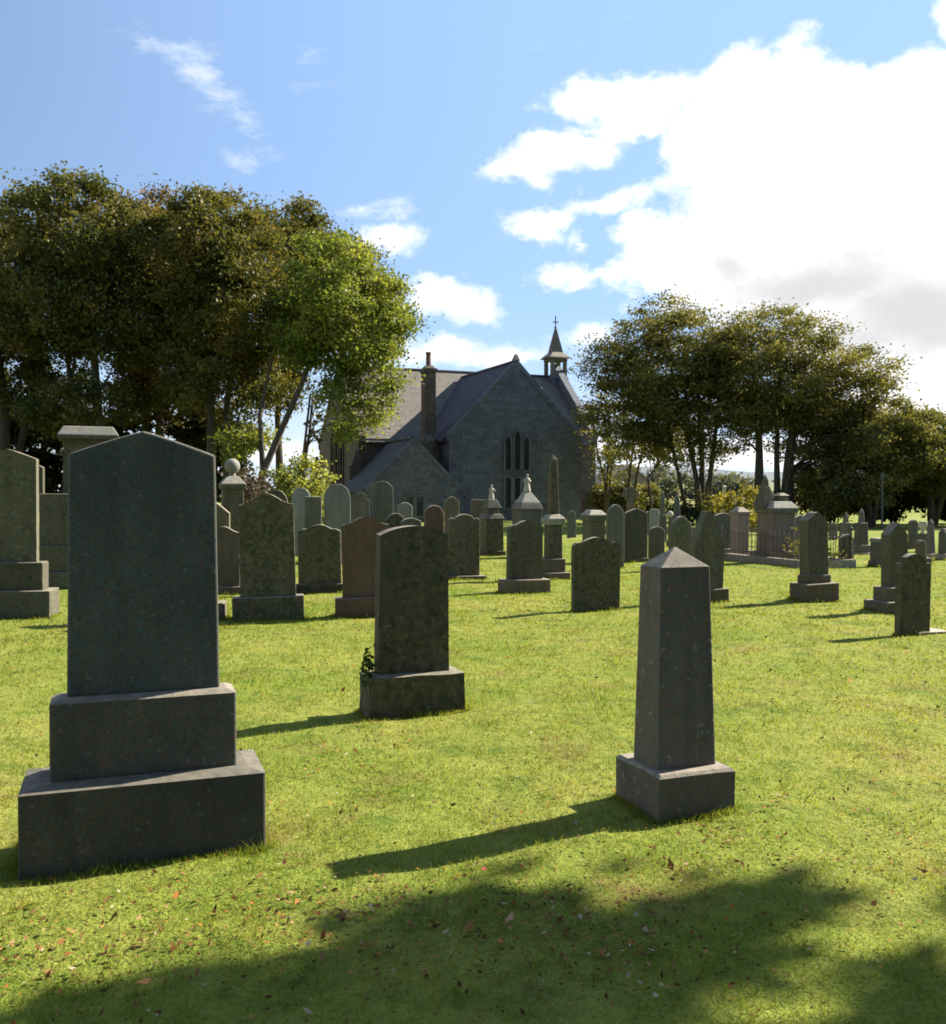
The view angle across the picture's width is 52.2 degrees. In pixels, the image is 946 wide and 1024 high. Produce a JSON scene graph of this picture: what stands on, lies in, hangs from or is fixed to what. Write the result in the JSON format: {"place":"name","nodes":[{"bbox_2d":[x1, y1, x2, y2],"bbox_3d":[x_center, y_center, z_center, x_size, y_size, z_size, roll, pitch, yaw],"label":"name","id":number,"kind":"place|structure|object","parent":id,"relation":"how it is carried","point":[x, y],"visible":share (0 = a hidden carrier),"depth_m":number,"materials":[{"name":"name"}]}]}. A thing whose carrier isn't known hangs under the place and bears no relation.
{"place":"outdoors","nodes":[
{"label":"outdoors","id":0,"kind":"place"},
{"bbox_2d":[0,467,945,1023],"bbox_3d":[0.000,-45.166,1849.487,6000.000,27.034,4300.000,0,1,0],"label":"ground","id":1,"kind":"structure","parent":0,"point":[242,1003],"depth_m":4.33,"materials":[{"name":"green plant"}]},
{"bbox_2d":[0,449,58,618],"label":"headstone","id":2,"kind":"object","parent":1,"relation":"on","point":[26,591],"visible":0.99,"depth_m":12.69,"materials":[{"name":"grey stone"}]},
{"bbox_2d":[9,402,62,493],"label":"undergrowth bush","id":3,"kind":"object","parent":1,"relation":"on","point":[49,462],"visible":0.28,"depth_m":49.35,"materials":[{"name":"green plant"}]},
{"bbox_2d":[0,184,77,452],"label":"broadleaf tree","id":4,"kind":"object","parent":1,"relation":"on","point":[22,367],"visible":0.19,"depth_m":45.59,"materials":[{"name":"green plant"}]},
{"bbox_2d":[39,465,44,493],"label":"headstone","id":5,"kind":"object","parent":1,"relation":"on","point":[41,480],"visible":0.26,"depth_m":20.06,"materials":[{"name":"grey stone"}]},
{"bbox_2d":[0,213,111,468],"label":"broadleaf tree","id":6,"kind":"object","parent":1,"relation":"on","point":[76,371],"visible":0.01,"depth_m":54.78,"materials":[{"name":"green plant"}]},
{"bbox_2d":[39,426,118,589],"bbox_3d":[-6.828,-0.063,17.202,1.873,2.867,1.873,0,1,-20],"label":"monument","id":7,"kind":"object","parent":1,"relation":"on","point":[53,530],"visible":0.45,"depth_m":16.28,"materials":[{"name":"grey stone"}]},
{"bbox_2d":[0,160,182,438],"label":"broadleaf tree","id":8,"kind":"object","parent":1,"relation":"on","point":[80,313],"visible":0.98,"depth_m":42.35,"materials":[{"name":"green plant"}]},
{"bbox_2d":[45,415,155,493],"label":"undergrowth bush","id":9,"kind":"object","parent":1,"relation":"on","point":[53,481],"visible":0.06,"depth_m":49.30,"materials":[{"name":"green plant"}]},
{"bbox_2d":[18,431,265,880],"bbox_3d":[-1.495,0.618,4.400,1.022,1.965,0.432,0,1,-20],"label":"headstone","id":10,"kind":"object","parent":1,"relation":"on","point":[147,760],"visible":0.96,"depth_m":4.30,"materials":[{"name":"grey stone"}]},
{"bbox_2d":[73,173,236,435],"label":"broadleaf tree","id":11,"kind":"object","parent":1,"relation":"on","point":[150,417],"visible":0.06,"depth_m":48.08,"materials":[{"name":"green plant"}]},
{"bbox_2d":[151,230,256,438],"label":"broadleaf tree","id":12,"kind":"object","parent":1,"relation":"on","point":[162,433],"visible":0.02,"depth_m":55.85,"materials":[{"name":"green plant"}]},
{"bbox_2d":[161,406,264,502],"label":"undergrowth bush","id":13,"kind":"object","parent":1,"relation":"on","point":[194,435],"visible":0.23,"depth_m":49.03,"materials":[{"name":"green plant"}]},
{"bbox_2d":[121,175,313,502],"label":"broadleaf tree","id":14,"kind":"object","parent":1,"relation":"on","point":[218,276],"visible":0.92,"depth_m":42.23,"materials":[{"name":"green plant"}]},
{"bbox_2d":[218,600,226,618],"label":"headstone","id":15,"kind":"object","parent":1,"relation":"on","point":[222,608],"visible":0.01,"depth_m":12.37,"materials":[{"name":"grey stone"}]},
{"bbox_2d":[216,502,229,527],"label":"headstone","id":16,"kind":"object","parent":1,"relation":"on","point":[222,516],"visible":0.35,"depth_m":17.27,"materials":[{"name":"grey stone"}]},
{"bbox_2d":[217,526,239,594],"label":"headstone","id":17,"kind":"object","parent":1,"relation":"on","point":[228,566],"visible":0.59,"depth_m":15.51,"materials":[{"name":"grey stone"}]},
{"bbox_2d":[219,459,245,531],"bbox_3d":[-4.856,0.125,19.505,0.603,2.408,0.603,0,1,-20],"label":"monument","id":18,"kind":"object","parent":1,"relation":"on","point":[232,486],"visible":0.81,"depth_m":19.32,"materials":[{"name":"grey stone"}]},
{"bbox_2d":[220,467,272,503],"bbox_3d":[-6.913,-0.180,30.139,2.072,2.578,3.086,0,1,0],"label":"shrub","id":19,"kind":"object","parent":1,"relation":"on","point":[254,489],"visible":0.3,"depth_m":29.61,"materials":[{"name":"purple plant"}]},
{"bbox_2d":[232,494,303,620],"bbox_3d":[-2.647,0.609,12.448,0.895,1.694,0.316,-1,1,-9],"label":"headstone","id":20,"kind":"object","parent":1,"relation":"on","point":[267,558],"visible":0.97,"depth_m":12.36,"materials":[{"name":"stone"}]},
{"bbox_2d":[291,488,309,555],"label":"headstone","id":21,"kind":"object","parent":1,"relation":"on","point":[299,495],"visible":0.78,"depth_m":25.03,"materials":[{"name":"stone"}]},
{"bbox_2d":[260,448,341,522],"bbox_3d":[-6.865,-0.759,37.961,3.150,3.471,3.379,-1,1,-33],"label":"shrub","id":22,"kind":"object","parent":1,"relation":"on","point":[289,482],"visible":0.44,"depth_m":37.64,"materials":[{"name":"green plant"}]},
{"bbox_2d":[304,496,321,528],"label":"headstone","id":23,"kind":"object","parent":1,"relation":"on","point":[313,511],"visible":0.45,"depth_m":22.02,"materials":[{"name":"grey stone"}]},
{"bbox_2d":[302,386,329,471],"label":"broadleaf tree","id":24,"kind":"object","parent":1,"relation":"on","point":[311,429],"visible":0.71,"depth_m":55.83,"materials":[{"name":"green plant"}]},
{"bbox_2d":[296,524,341,593],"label":"headstone","id":25,"kind":"object","parent":1,"relation":"on","point":[319,557],"visible":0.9,"depth_m":15.62,"materials":[{"name":"stone"}]},
{"bbox_2d":[203,220,444,493],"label":"broadleaf tree","id":26,"kind":"object","parent":1,"relation":"on","point":[319,299],"visible":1,"depth_m":40.23,"materials":[{"name":"green plant"}]},
{"bbox_2d":[234,190,427,487],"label":"broadleaf tree","id":27,"kind":"object","parent":1,"relation":"on","point":[305,223],"visible":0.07,"depth_m":49.51,"materials":[{"name":"green plant"}]},
{"bbox_2d":[324,484,350,560],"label":"headstone","id":28,"kind":"object","parent":1,"relation":"on","point":[337,512],"visible":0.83,"depth_m":22.55,"materials":[{"name":"stone"}]},
{"bbox_2d":[351,492,369,521],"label":"headstone","id":29,"kind":"object","parent":1,"relation":"on","point":[360,505],"visible":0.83,"depth_m":23.02,"materials":[{"name":"grey stone"}]},
{"bbox_2d":[335,517,388,617],"bbox_3d":[-1.411,0.756,12.745,0.827,1.389,0.320,-1,0,-9],"label":"headstone","id":30,"kind":"object","parent":1,"relation":"on","point":[358,559],"visible":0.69,"depth_m":12.65,"materials":[{"name":"red stone"}]},
{"bbox_2d":[372,481,392,523],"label":"headstone","id":31,"kind":"object","parent":1,"relation":"on","point":[382,501],"visible":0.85,"depth_m":24.02,"materials":[{"name":"grey stone"}]},
{"bbox_2d":[385,513,404,528],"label":"headstone","id":32,"kind":"object","parent":1,"relation":"on","point":[392,520],"visible":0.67,"depth_m":19.06,"materials":[{"name":"grey stone"}]},
{"bbox_2d":[398,502,412,518],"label":"headstone","id":33,"kind":"object","parent":1,"relation":"on","point":[405,510],"visible":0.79,"depth_m":26.07,"materials":[{"name":"stone"}]},
{"bbox_2d":[400,518,420,525],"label":"headstone","id":34,"kind":"object","parent":1,"relation":"on","point":[410,521],"visible":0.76,"depth_m":17.07,"materials":[{"name":"grey stone"}]},
{"bbox_2d":[359,525,463,719],"bbox_3d":[-0.453,0.827,7.168,0.728,1.461,0.302,0,2,-20],"label":"headstone","id":35,"kind":"object","parent":1,"relation":"on","point":[416,673],"visible":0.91,"depth_m":7.08,"materials":[{"name":"stone"}]},
{"bbox_2d":[360,644,378,689],"bbox_3d":[-0.741,1.213,6.976,0.167,0.524,0.168,0,1,-23],"label":"ivy","id":36,"kind":"object","parent":35,"relation":"attached to","point":[370,665],"visible":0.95,"depth_m":6.96,"materials":[{"name":"green plant"}]},
{"bbox_2d":[424,505,443,531],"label":"headstone","id":37,"kind":"object","parent":1,"relation":"on","point":[433,516],"visible":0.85,"depth_m":18.58,"materials":[{"name":"red stone"}]},
{"bbox_2d":[444,497,458,532],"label":"headstone","id":38,"kind":"object","parent":1,"relation":"on","point":[451,507],"visible":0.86,"depth_m":27.06,"materials":[{"name":"grey stone"}]},
{"bbox_2d":[309,316,596,521],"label":"church","id":39,"kind":"structure","parent":1,"relation":"on","point":[464,438],"depth_m":60.11,"materials":[{"name":"grey stone"}]},
{"bbox_2d":[330,429,334,485],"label":"window","id":40,"kind":"structure","parent":39,"relation":"in","point":[332,467],"depth_m":67.45,"materials":[{"name":"black glass"}]},
{"bbox_2d":[334,416,338,483],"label":"window","id":41,"kind":"structure","parent":39,"relation":"in","point":[336,447],"depth_m":66.34,"materials":[{"name":"glass"}]},
{"bbox_2d":[339,433,343,484],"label":"window","id":42,"kind":"structure","parent":39,"relation":"in","point":[341,450],"depth_m":65.09,"materials":[{"name":"black glass"}]},
{"bbox_2d":[415,495,424,517],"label":"window","id":43,"kind":"structure","parent":39,"relation":"in","point":[419,499],"depth_m":56.27,"materials":[{"name":"black glass"}]},
{"bbox_2d":[503,477,512,509],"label":"window","id":44,"kind":"structure","parent":39,"relation":"in","point":[507,481],"depth_m":59.73,"materials":[{"name":"black glass"}]},
{"bbox_2d":[504,434,512,470],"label":"window","id":45,"kind":"structure","parent":39,"relation":"in","point":[508,444],"depth_m":59.70,"materials":[{"name":"black glass"}]},
{"bbox_2d":[513,429,521,470],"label":"window","id":46,"kind":"structure","parent":39,"relation":"in","point":[517,438],"depth_m":59.92,"materials":[{"name":"black glass"}]},
{"bbox_2d":[513,477,521,500],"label":"window","id":47,"kind":"structure","parent":39,"relation":"in","point":[517,481],"depth_m":59.96,"materials":[{"name":"black glass"}]},
{"bbox_2d":[522,435,530,471],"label":"window","id":48,"kind":"structure","parent":39,"relation":"in","point":[526,443],"depth_m":60.17,"materials":[{"name":"black glass"}]},
{"bbox_2d":[447,514,486,579],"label":"headstone","id":49,"kind":"object","parent":1,"relation":"on","point":[463,531],"visible":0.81,"depth_m":18.02,"materials":[{"name":"stone"}]},
{"bbox_2d":[0,596,945,1023],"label":"fallen leaves","id":50,"kind":"object","parent":1,"relation":"on","point":[400,898],"depth_m":3.60,"materials":[{"name":"plant"}]},
{"bbox_2d":[471,499,484,519],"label":"headstone","id":51,"kind":"object","parent":1,"relation":"on","point":[477,510],"visible":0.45,"depth_m":28.07,"materials":[{"name":"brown stone"}]},
{"bbox_2d":[478,485,505,555],"bbox_3d":[0.484,0.248,25.509,0.592,1.945,0.592,0,1,-20],"label":"monument","id":52,"kind":"object","parent":1,"relation":"on","point":[491,518],"visible":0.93,"depth_m":25.31,"materials":[{"name":"stone"}]},
{"bbox_2d":[498,521,550,593],"bbox_3d":[0.854,0.768,15.993,0.827,1.250,0.318,0,1,-20],"label":"headstone","id":53,"kind":"object","parent":1,"relation":"on","point":[524,562],"visible":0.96,"depth_m":15.91,"materials":[{"name":"grey stone"}]},
{"bbox_2d":[511,474,543,557],"bbox_3d":[1.372,0.136,24.506,0.746,2.205,0.746,0,1,-20],"label":"monument","id":54,"kind":"object","parent":1,"relation":"on","point":[527,506],"visible":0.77,"depth_m":24.30,"materials":[{"name":"grey stone"}]},
{"bbox_2d":[541,455,569,578],"bbox_3d":[1.519,0.135,18.305,0.496,2.431,0.496,0,1,-20],"label":"obelisk monument","id":55,"kind":"object","parent":1,"relation":"on","point":[553,520],"visible":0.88,"depth_m":18.20,"materials":[{"name":"grey stone"}]},
{"bbox_2d":[567,510,575,537],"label":"headstone","id":56,"kind":"object","parent":1,"relation":"on","point":[571,523],"visible":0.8,"depth_m":36.08,"materials":[{"name":"grey stone"}]},
{"bbox_2d":[580,510,605,540],"bbox_3d":[2.812,0.615,22.515,0.568,1.320,0.568,0,1,-20],"label":"monument","id":57,"kind":"object","parent":1,"relation":"on","point":[593,523],"visible":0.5,"depth_m":22.33,"materials":[{"name":"grey stone"}]},
{"bbox_2d":[571,537,619,611],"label":"headstone","id":58,"kind":"object","parent":1,"relation":"on","point":[595,573],"visible":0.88,"depth_m":13.24,"materials":[{"name":"stone"}]},
{"bbox_2d":[573,391,638,512],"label":"broadleaf tree","id":59,"kind":"object","parent":1,"relation":"on","point":[602,471],"visible":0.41,"depth_m":59.92,"materials":[{"name":"green plant"}]},
{"bbox_2d":[606,504,623,566],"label":"headstone","id":60,"kind":"object","parent":1,"relation":"on","point":[614,522],"visible":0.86,"depth_m":21.09,"materials":[{"name":"grey stone"}]},
{"bbox_2d":[585,477,654,512],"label":"hedge bush","id":61,"kind":"object","parent":1,"relation":"on","point":[619,487],"visible":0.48,"depth_m":65.58,"materials":[{"name":"green plant"}]},
{"bbox_2d":[595,463,664,506],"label":"house","id":62,"kind":"structure","parent":1,"relation":"on","point":[642,478],"depth_m":126.32,"materials":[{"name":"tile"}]},
{"bbox_2d":[622,487,638,510],"bbox_3d":[4.890,0.165,30.008,0.550,1.890,0.450,0,1,-20],"label":"ring cross","id":63,"kind":"object","parent":1,"relation":"on","point":[630,495],"visible":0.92,"depth_m":29.95,"materials":[{"name":"grey stone"}]},
{"bbox_2d":[602,388,661,511],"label":"broadleaf tree","id":64,"kind":"object","parent":1,"relation":"on","point":[635,470],"visible":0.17,"depth_m":56.91,"materials":[{"name":"green plant"}]},
{"bbox_2d":[624,508,648,562],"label":"headstone","id":65,"kind":"object","parent":1,"relation":"on","point":[635,534],"visible":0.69,"depth_m":22.69,"materials":[{"name":"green stone"}]},
{"bbox_2d":[631,482,673,511],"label":"hedge bush","id":66,"kind":"object","parent":1,"relation":"on","point":[655,490],"visible":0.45,"depth_m":71.46,"materials":[{"name":"green plant"}]},
{"bbox_2d":[649,509,658,528],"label":"headstone","id":67,"kind":"object","parent":1,"relation":"on","point":[654,517],"visible":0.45,"depth_m":28.06,"materials":[{"name":"stone"}]},
{"bbox_2d":[648,526,664,559],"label":"headstone","id":68,"kind":"object","parent":1,"relation":"on","point":[656,541],"visible":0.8,"depth_m":24.09,"materials":[{"name":"grey stone"}]},
{"bbox_2d":[631,422,692,508],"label":"broadleaf tree","id":69,"kind":"object","parent":1,"relation":"on","point":[655,466],"visible":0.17,"depth_m":54.92,"materials":[{"name":"green plant"}]},
{"bbox_2d":[659,490,666,541],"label":"spire monument","id":70,"kind":"object","parent":1,"relation":"on","point":[662,519],"visible":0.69,"depth_m":31.93,"materials":[{"name":"grey stone"}]},
{"bbox_2d":[562,283,776,521],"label":"broadleaf tree","id":71,"kind":"object","parent":1,"relation":"on","point":[645,386],"visible":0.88,"depth_m":48.78,"materials":[{"name":"green plant"}]},
{"bbox_2d":[616,547,734,823],"bbox_3d":[1.034,0.896,4.967,0.444,1.436,0.443,0,1,-20],"label":"obelisk","id":72,"kind":"object","parent":1,"relation":"on","point":[669,768],"visible":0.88,"depth_m":4.86,"materials":[{"name":"grey stone"}]},
{"bbox_2d":[672,494,679,520],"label":"spire monument","id":73,"kind":"object","parent":1,"relation":"on","point":[676,512],"visible":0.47,"depth_m":33.94,"materials":[{"name":"grey stone"}]},
{"bbox_2d":[668,516,691,553],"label":"headstone","id":74,"kind":"object","parent":1,"relation":"on","point":[680,533],"visible":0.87,"depth_m":20.60,"materials":[{"name":"grey stone"}]},
{"bbox_2d":[665,501,703,525],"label":"shrub","id":75,"kind":"object","parent":1,"relation":"on","point":[687,512],"visible":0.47,"depth_m":41.61,"materials":[{"name":"green plant"}]},
{"bbox_2d":[694,487,721,519],"bbox_3d":[10.032,-0.058,39.883,1.621,1.983,2.724,0,1,0],"label":"shrub","id":76,"kind":"object","parent":1,"relation":"on","point":[709,505],"visible":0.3,"depth_m":39.93,"materials":[{"name":"green plant"}]},
{"bbox_2d":[689,511,728,602],"bbox_3d":[3.484,0.703,14.398,0.616,1.437,0.236,-1,0,-20],"label":"headstone","id":77,"kind":"object","parent":1,"relation":"on","point":[706,545],"visible":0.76,"depth_m":14.34,"materials":[{"name":"grey stone"}]},
{"bbox_2d":[642,463,799,500],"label":"distant wood","id":78,"kind":"object","parent":1,"relation":"on","point":[668,483],"visible":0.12,"depth_m":235.49,"materials":[{"name":"green plant"}]},
{"bbox_2d":[713,513,729,548],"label":"headstone","id":79,"kind":"object","parent":1,"relation":"on","point":[722,520],"visible":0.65,"depth_m":27.11,"materials":[{"name":"grey stone"}]},
{"bbox_2d":[707,482,759,537],"bbox_3d":[9.480,-0.016,34.234,2.088,2.112,3.089,0,1,0],"label":"shrub","id":80,"kind":"object","parent":1,"relation":"on","point":[728,505],"visible":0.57,"depth_m":33.78,"materials":[{"name":"yellow plant"}]},
{"bbox_2d":[729,507,749,554],"bbox_3d":[6.624,0.565,24.014,0.482,1.370,0.482,0,1,-20],"label":"monument","id":81,"kind":"object","parent":1,"relation":"on","point":[739,517],"visible":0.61,"depth_m":23.88,"materials":[{"name":"stone"}]},
{"bbox_2d":[690,522,855,567],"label":"railed kerb","id":82,"kind":"structure","parent":1,"relation":"on","point":[788,562],"depth_m":21.90,"materials":[{"name":"stone"}]},
{"bbox_2d":[753,474,798,558],"bbox_3d":[7.108,0.192,22.700,0.852,2.159,0.810,0,1,-20],"label":"monument","id":83,"kind":"object","parent":1,"relation":"on","point":[776,512],"visible":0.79,"depth_m":22.48,"materials":[{"name":"stone"}]},
{"bbox_2d":[650,297,944,526],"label":"broadleaf tree","id":84,"kind":"object","parent":1,"relation":"on","point":[814,389],"visible":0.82,"depth_m":46.45,"materials":[{"name":"green plant"}]},
{"bbox_2d":[790,512,838,602],"bbox_3d":[5.147,0.708,14.586,0.598,1.419,0.406,-2,2,-20],"label":"headstone","id":85,"kind":"object","parent":1,"relation":"on","point":[813,582],"visible":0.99,"depth_m":14.48,"materials":[{"name":"grey stone"}]},
{"bbox_2d":[782,527,863,566],"bbox_3d":[7.548,0.784,21.580,1.042,0.878,3.243,0,1,-20],"label":"plant","id":86,"kind":"object","parent":1,"relation":"on","point":[829,553],"visible":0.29,"depth_m":21.34,"materials":[{"name":"green plant"}]},
{"bbox_2d":[794,463,864,522],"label":"boundary bush","id":87,"kind":"object","parent":1,"relation":"on","point":[804,506],"visible":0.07,"depth_m":52.82,"materials":[{"name":"green plant"}]},
{"bbox_2d":[838,534,853,558],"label":"headstone","id":88,"kind":"object","parent":1,"relation":"on","point":[842,543],"visible":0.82,"depth_m":21.41,"materials":[{"name":"grey stone"}]},
{"bbox_2d":[840,512,851,534],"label":"obelisk monument","id":89,"kind":"object","parent":1,"relation":"on","point":[845,525],"visible":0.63,"depth_m":26.94,"materials":[{"name":"grey stone"}]},
{"bbox_2d":[771,385,945,526],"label":"broadleaf tree","id":90,"kind":"object","parent":1,"relation":"on","point":[878,436],"visible":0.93,"depth_m":45.74,"materials":[{"name":"green plant"}]},
{"bbox_2d":[854,508,869,554],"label":"obelisk monument","id":91,"kind":"object","parent":1,"relation":"on","point":[860,532],"visible":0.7,"depth_m":25.90,"materials":[{"name":"stone"}]},
{"bbox_2d":[868,538,880,566],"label":"monument","id":92,"kind":"object","parent":1,"relation":"on","point":[875,552],"visible":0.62,"depth_m":21.42,"materials":[{"name":"grey stone"}]},
{"bbox_2d":[864,523,907,613],"bbox_3d":[5.827,0.793,13.361,0.649,1.293,0.474,-1,1,-20],"label":"headstone","id":93,"kind":"object","parent":1,"relation":"on","point":[894,543],"visible":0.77,"depth_m":13.27,"materials":[{"name":"grey stone"}]},
{"bbox_2d":[863,472,937,522],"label":"boundary bush","id":94,"kind":"object","parent":1,"relation":"on","point":[907,501],"visible":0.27,"depth_m":52.05,"materials":[{"name":"green plant"}]},
{"bbox_2d":[878,401,945,525],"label":"broadleaf tree","id":95,"kind":"object","parent":1,"relation":"on","point":[932,484],"visible":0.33,"depth_m":48.66,"materials":[{"name":"green plant"}]},
{"bbox_2d":[894,553,930,635],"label":"headstone","id":96,"kind":"object","parent":1,"relation":"on","point":[912,590],"visible":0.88,"depth_m":10.97,"materials":[{"name":"stone"}]},
{"bbox_2d":[908,520,917,548],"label":"headstone","id":97,"kind":"object","parent":1,"relation":"on","point":[912,532],"visible":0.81,"depth_m":28.05,"materials":[{"name":"grey stone"}]},
{"bbox_2d":[918,521,926,542],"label":"monument","id":98,"kind":"object","parent":1,"relation":"on","point":[922,526],"visible":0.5,"depth_m":26.94,"materials":[{"name":"grey stone"}]},
{"bbox_2d":[915,540,931,563],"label":"headstone","id":99,"kind":"object","parent":1,"relation":"on","point":[920,546],"visible":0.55,"depth_m":22.16,"materials":[{"name":"grey stone"}]},
{"bbox_2d":[910,492,945,521],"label":"boundary bush","id":100,"kind":"object","parent":1,"relation":"on","point":[943,515],"visible":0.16,"depth_m":52.63,"materials":[{"name":"green plant"}]},
{"bbox_2d":[926,519,935,557],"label":"obelisk monument","id":101,"kind":"object","parent":1,"relation":"on","point":[930,546],"visible":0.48,"depth_m":23.96,"materials":[{"name":"stone"}]},
{"bbox_2d":[935,528,945,559],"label":"monument","id":102,"kind":"object","parent":1,"relation":"on","point":[941,554],"visible":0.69,"depth_m":23.46,"materials":[{"name":"stone"}]},
{"bbox_2d":[0,0,945,490],"label":"sky","id":103,"kind":"structure","parent":0,"point":[526,163],"materials":[{"name":"blue"}]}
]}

